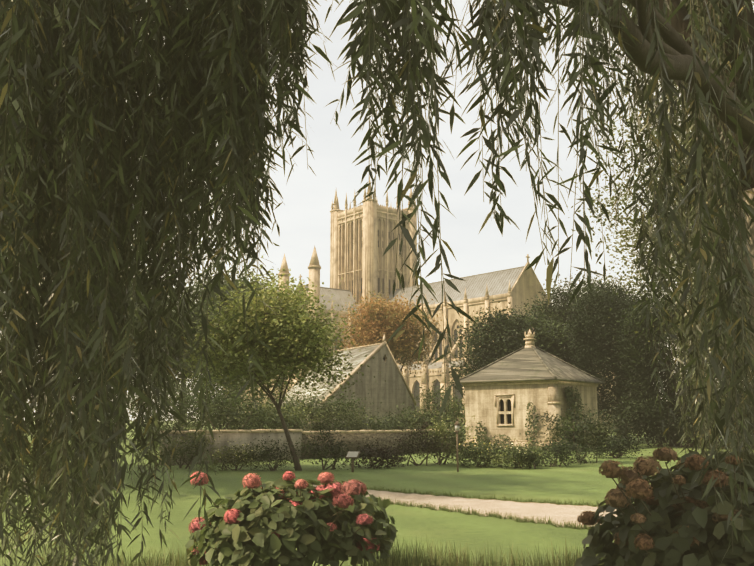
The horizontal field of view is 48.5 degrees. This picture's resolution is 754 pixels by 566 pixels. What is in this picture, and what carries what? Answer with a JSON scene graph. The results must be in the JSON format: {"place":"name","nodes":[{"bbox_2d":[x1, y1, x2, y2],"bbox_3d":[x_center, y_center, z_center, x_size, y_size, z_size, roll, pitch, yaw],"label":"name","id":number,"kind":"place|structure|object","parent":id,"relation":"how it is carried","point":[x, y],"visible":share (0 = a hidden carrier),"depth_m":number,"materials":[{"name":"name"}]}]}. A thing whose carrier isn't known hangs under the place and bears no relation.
{"place":"outdoors","nodes":[
{"label":"outdoors","id":0,"kind":"place"},
{"bbox_2d":[4,533,604,565],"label":"grass","id":1,"kind":"structure","parent":0,"point":[441,560],"depth_m":7.95,"materials":[{"name":"green plant"}]},
{"bbox_2d":[159,429,462,465],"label":"garden wall","id":2,"kind":"structure","parent":0,"point":[242,437],"depth_m":32.37,"materials":[{"name":"stone"}]},
{"bbox_2d":[274,334,415,430],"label":"barn","id":3,"kind":"structure","parent":0,"point":[391,391],"depth_m":57.67,"materials":[{"name":"stone"}]},
{"bbox_2d":[0,421,753,565],"bbox_3d":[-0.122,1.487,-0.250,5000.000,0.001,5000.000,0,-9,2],"label":"lawn","id":4,"kind":"structure","parent":0,"point":[585,482],"depth_m":16.99,"materials":[{"name":"green plant"}]},
{"bbox_2d":[4,187,226,368],"bbox_3d":[-13.357,-2.292,21.995,18.190,14.782,14.157,0,-9,2],"label":"tree","id":5,"kind":"object","parent":4,"relation":"on","point":[194,330],"depth_m":22.17,"materials":[{"name":"green plant"}]},
{"bbox_2d":[37,255,195,439],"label":"tree","id":6,"kind":"object","parent":4,"relation":"on","point":[144,339],"depth_m":65.12,"materials":[{"name":"green plant"}]},
{"bbox_2d":[0,0,278,489],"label":"tree","id":7,"kind":"object","parent":4,"relation":"on","point":[128,247],"depth_m":18.25,"materials":[{"name":"green plant"}]},
{"bbox_2d":[146,421,220,469],"bbox_3d":[-6.094,5.240,26.741,2.388,1.713,2.425,4,-10,-24],"label":"shrub","id":8,"kind":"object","parent":4,"relation":"on","point":[191,443],"depth_m":26.50,"materials":[{"name":"green plant"}]},
{"bbox_2d":[122,354,246,447],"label":"shrub","id":9,"kind":"object","parent":4,"relation":"on","point":[192,388],"visible":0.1,"depth_m":45.70,"materials":[{"name":"green plant"}]},
{"bbox_2d":[113,277,275,430],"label":"tree","id":10,"kind":"object","parent":4,"relation":"on","point":[196,310],"visible":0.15,"depth_m":50.62,"materials":[{"name":"green plant"}]},
{"bbox_2d":[126,366,309,450],"bbox_3d":[-7.744,6.028,39.194,9.207,4.984,7.171,0,-9,2],"label":"shrub","id":11,"kind":"object","parent":4,"relation":"on","point":[222,411],"visible":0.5,"depth_m":39.26,"materials":[{"name":"green plant"}]},
{"bbox_2d":[199,439,272,470],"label":"shrub","id":12,"kind":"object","parent":4,"relation":"on","point":[238,458],"depth_m":25.45,"materials":[{"name":"green plant"}]},
{"bbox_2d":[169,263,311,425],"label":"tree","id":13,"kind":"object","parent":4,"relation":"on","point":[236,284],"visible":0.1,"depth_m":75.75,"materials":[{"name":"green plant"}]},
{"bbox_2d":[193,364,316,429],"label":"shrub","id":14,"kind":"object","parent":4,"relation":"on","point":[278,386],"visible":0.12,"depth_m":49.68,"materials":[{"name":"green plant"}]},
{"bbox_2d":[219,395,321,430],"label":"shrub","id":15,"kind":"object","parent":4,"relation":"on","point":[292,421],"visible":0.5,"depth_m":42.84,"materials":[{"name":"green plant"}]},
{"bbox_2d":[237,430,304,470],"bbox_3d":[-3.158,5.223,25.388,2.157,1.477,1.886,0,-9,2],"label":"shrub","id":16,"kind":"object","parent":4,"relation":"on","point":[265,454],"depth_m":25.29,"materials":[{"name":"green plant"}]},
{"bbox_2d":[170,241,385,470],"bbox_3d":[-3.207,2.395,26.219,6.925,6.926,5.924,-8,-12,41],"label":"cherry tree","id":17,"kind":"object","parent":4,"relation":"on","point":[290,329],"visible":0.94,"depth_m":25.52,"materials":[{"name":"green plant"}]},
{"bbox_2d":[185,471,397,565],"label":"hydrangea bush","id":18,"kind":"object","parent":4,"relation":"on","point":[251,526],"visible":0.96,"depth_m":7.30,"materials":[{"name":"green plant"}]},
{"bbox_2d":[250,386,378,430],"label":"shrub","id":19,"kind":"object","parent":4,"relation":"on","point":[320,409],"visible":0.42,"depth_m":45.78,"materials":[{"name":"green plant"}]},
{"bbox_2d":[285,419,363,469],"bbox_3d":[-1.586,5.048,25.736,2.367,1.695,2.102,0,-9,2],"label":"shrub","id":20,"kind":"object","parent":4,"relation":"on","point":[336,453],"depth_m":25.82,"materials":[{"name":"green plant"}]},
{"bbox_2d":[345,451,359,471],"bbox_3d":[-0.712,5.247,24.568,0.380,0.600,0.265,-3,-10,18],"label":"info sign","id":21,"kind":"object","parent":4,"relation":"on","point":[352,455],"visible":1,"depth_m":24.54,"materials":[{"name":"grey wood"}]},
{"bbox_2d":[324,412,412,430],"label":"shrub","id":22,"kind":"object","parent":4,"relation":"on","point":[388,426],"visible":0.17,"depth_m":48.46,"materials":[{"name":"green plant"}]},
{"bbox_2d":[337,434,413,468],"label":"shrub","id":23,"kind":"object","parent":4,"relation":"on","point":[383,455],"depth_m":26.68,"materials":[{"name":"green plant"}]},
{"bbox_2d":[0,0,753,565],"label":"willow tree","id":24,"kind":"object","parent":4,"relation":"on","point":[196,74],"visible":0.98,"depth_m":3.94,"materials":[{"name":"green plant"}]},
{"bbox_2d":[334,282,454,377],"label":"autumn tree","id":25,"kind":"object","parent":4,"relation":"on","point":[387,318],"visible":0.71,"depth_m":67.98,"materials":[{"name":"orange plant"}]},
{"bbox_2d":[381,412,447,465],"bbox_3d":[1.219,5.362,28.343,2.342,1.971,2.380,-7,-11,35],"label":"shrub","id":26,"kind":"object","parent":4,"relation":"on","point":[412,449],"depth_m":28.19,"materials":[{"name":"green plant"}]},
{"bbox_2d":[368,402,464,436],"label":"shrub","id":27,"kind":"object","parent":4,"relation":"on","point":[417,417],"visible":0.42,"depth_m":49.67,"materials":[{"name":"green plant"}]},
{"bbox_2d":[405,380,465,436],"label":"shrub","id":28,"kind":"object","parent":4,"relation":"on","point":[455,406],"visible":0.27,"depth_m":52.08,"materials":[{"name":"green plant"}]},
{"bbox_2d":[414,407,482,464],"bbox_3d":[2.390,5.444,29.125,2.697,2.295,2.179,-3,-10,17],"label":"shrub","id":29,"kind":"object","parent":4,"relation":"on","point":[443,432],"visible":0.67,"depth_m":28.86,"materials":[{"name":"green plant"}]},
{"bbox_2d":[454,421,459,471],"bbox_3d":[2.385,4.862,24.843,0.200,1.550,0.173,0,-9,2],"label":"lamp post","id":30,"kind":"object","parent":4,"relation":"on","point":[457,425],"visible":0.9,"depth_m":24.86,"materials":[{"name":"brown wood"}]},
{"bbox_2d":[307,480,616,532],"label":"garden path","id":31,"kind":"structure","parent":4,"relation":"on","point":[540,521],"depth_m":14.81,"materials":[{"name":"beige gravel"}]},
{"bbox_2d":[434,430,513,467],"bbox_3d":[3.333,5.545,27.425,2.404,1.441,2.437,5,-10,-27],"label":"shrub","id":32,"kind":"object","parent":4,"relation":"on","point":[477,451],"visible":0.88,"depth_m":27.18,"materials":[{"name":"green plant"}]},
{"bbox_2d":[438,300,596,401],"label":"lime tree","id":33,"kind":"object","parent":4,"relation":"on","point":[501,330],"visible":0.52,"depth_m":59.73,"materials":[{"name":"green plant"}]},
{"bbox_2d":[487,434,555,469],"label":"shrub","id":34,"kind":"object","parent":4,"relation":"on","point":[527,455],"visible":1,"depth_m":26.38,"materials":[{"name":"green plant"}]},
{"bbox_2d":[532,431,600,466],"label":"shrub","id":35,"kind":"object","parent":4,"relation":"on","point":[561,451],"visible":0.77,"depth_m":27.61,"materials":[{"name":"green plant"}]},
{"bbox_2d":[532,399,628,463],"bbox_3d":[7.287,5.392,30.205,3.418,2.489,3.293,0,-9,2],"label":"shrub","id":36,"kind":"object","parent":4,"relation":"on","point":[600,433],"visible":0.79,"depth_m":29.97,"materials":[{"name":"green plant"}]},
{"bbox_2d":[516,269,648,377],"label":"beech tree","id":37,"kind":"object","parent":4,"relation":"on","point":[558,307],"visible":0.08,"depth_m":69.38,"materials":[{"name":"green plant"}]},
{"bbox_2d":[548,274,673,440],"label":"yew tree","id":38,"kind":"object","parent":4,"relation":"on","point":[586,327],"visible":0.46,"depth_m":54.56,"materials":[{"name":"green plant"}]},
{"bbox_2d":[586,430,655,459],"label":"shrub","id":39,"kind":"object","parent":4,"relation":"on","point":[616,447],"visible":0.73,"depth_m":33.33,"materials":[{"name":"green plant"}]},
{"bbox_2d":[598,389,697,447],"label":"hedge","id":40,"kind":"object","parent":4,"relation":"on","point":[628,416],"visible":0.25,"depth_m":47.79,"materials":[{"name":"green plant"}]},
{"bbox_2d":[566,63,739,349],"bbox_3d":[17.256,-1.950,39.397,16.854,19.724,16.685,0,-9,2],"label":"tall tree","id":41,"kind":"object","parent":4,"relation":"on","point":[627,232],"visible":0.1,"depth_m":38.76,"materials":[{"name":"green plant"}]},
{"bbox_2d":[592,287,724,446],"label":"holly tree","id":42,"kind":"object","parent":4,"relation":"on","point":[637,354],"visible":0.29,"depth_m":48.75,"materials":[{"name":"green plant"}]},
{"bbox_2d":[598,373,720,442],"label":"shrub","id":43,"kind":"object","parent":4,"relation":"on","point":[628,422],"visible":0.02,"depth_m":56.38,"materials":[{"name":"green plant"}]},
{"bbox_2d":[574,447,753,565],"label":"hydrangea bush","id":44,"kind":"object","parent":4,"relation":"on","point":[668,517],"visible":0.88,"depth_m":5.51,"materials":[{"name":"green plant"}]},
{"bbox_2d":[621,384,740,448],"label":"hedge","id":45,"kind":"object","parent":4,"relation":"on","point":[653,431],"visible":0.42,"depth_m":46.45,"materials":[{"name":"green plant"}]},
{"bbox_2d":[680,396,752,447],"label":"hedge","id":46,"kind":"object","parent":4,"relation":"on","point":[711,430],"visible":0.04,"depth_m":46.08,"materials":[{"name":"green plant"}]},
{"bbox_2d":[0,0,753,420],"label":"sky","id":47,"kind":"structure","parent":0,"point":[303,222],"materials":[{"name":"white"}]},
{"bbox_2d":[222,176,641,428],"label":"cathedral","id":48,"kind":"structure","parent":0,"point":[362,236],"depth_m":202.55,"materials":[{"name":"stone"}]},
{"bbox_2d":[459,329,604,450],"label":"well house","id":49,"kind":"structure","parent":0,"point":[501,393],"depth_m":43.64,"materials":[{"name":"stone"}]},
{"bbox_2d":[474,386,592,449],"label":"climbing plant","id":50,"kind":"object","parent":49,"relation":"attached to","point":[570,398],"visible":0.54,"depth_m":42.71,"materials":[{"name":"green plant"}]}
]}

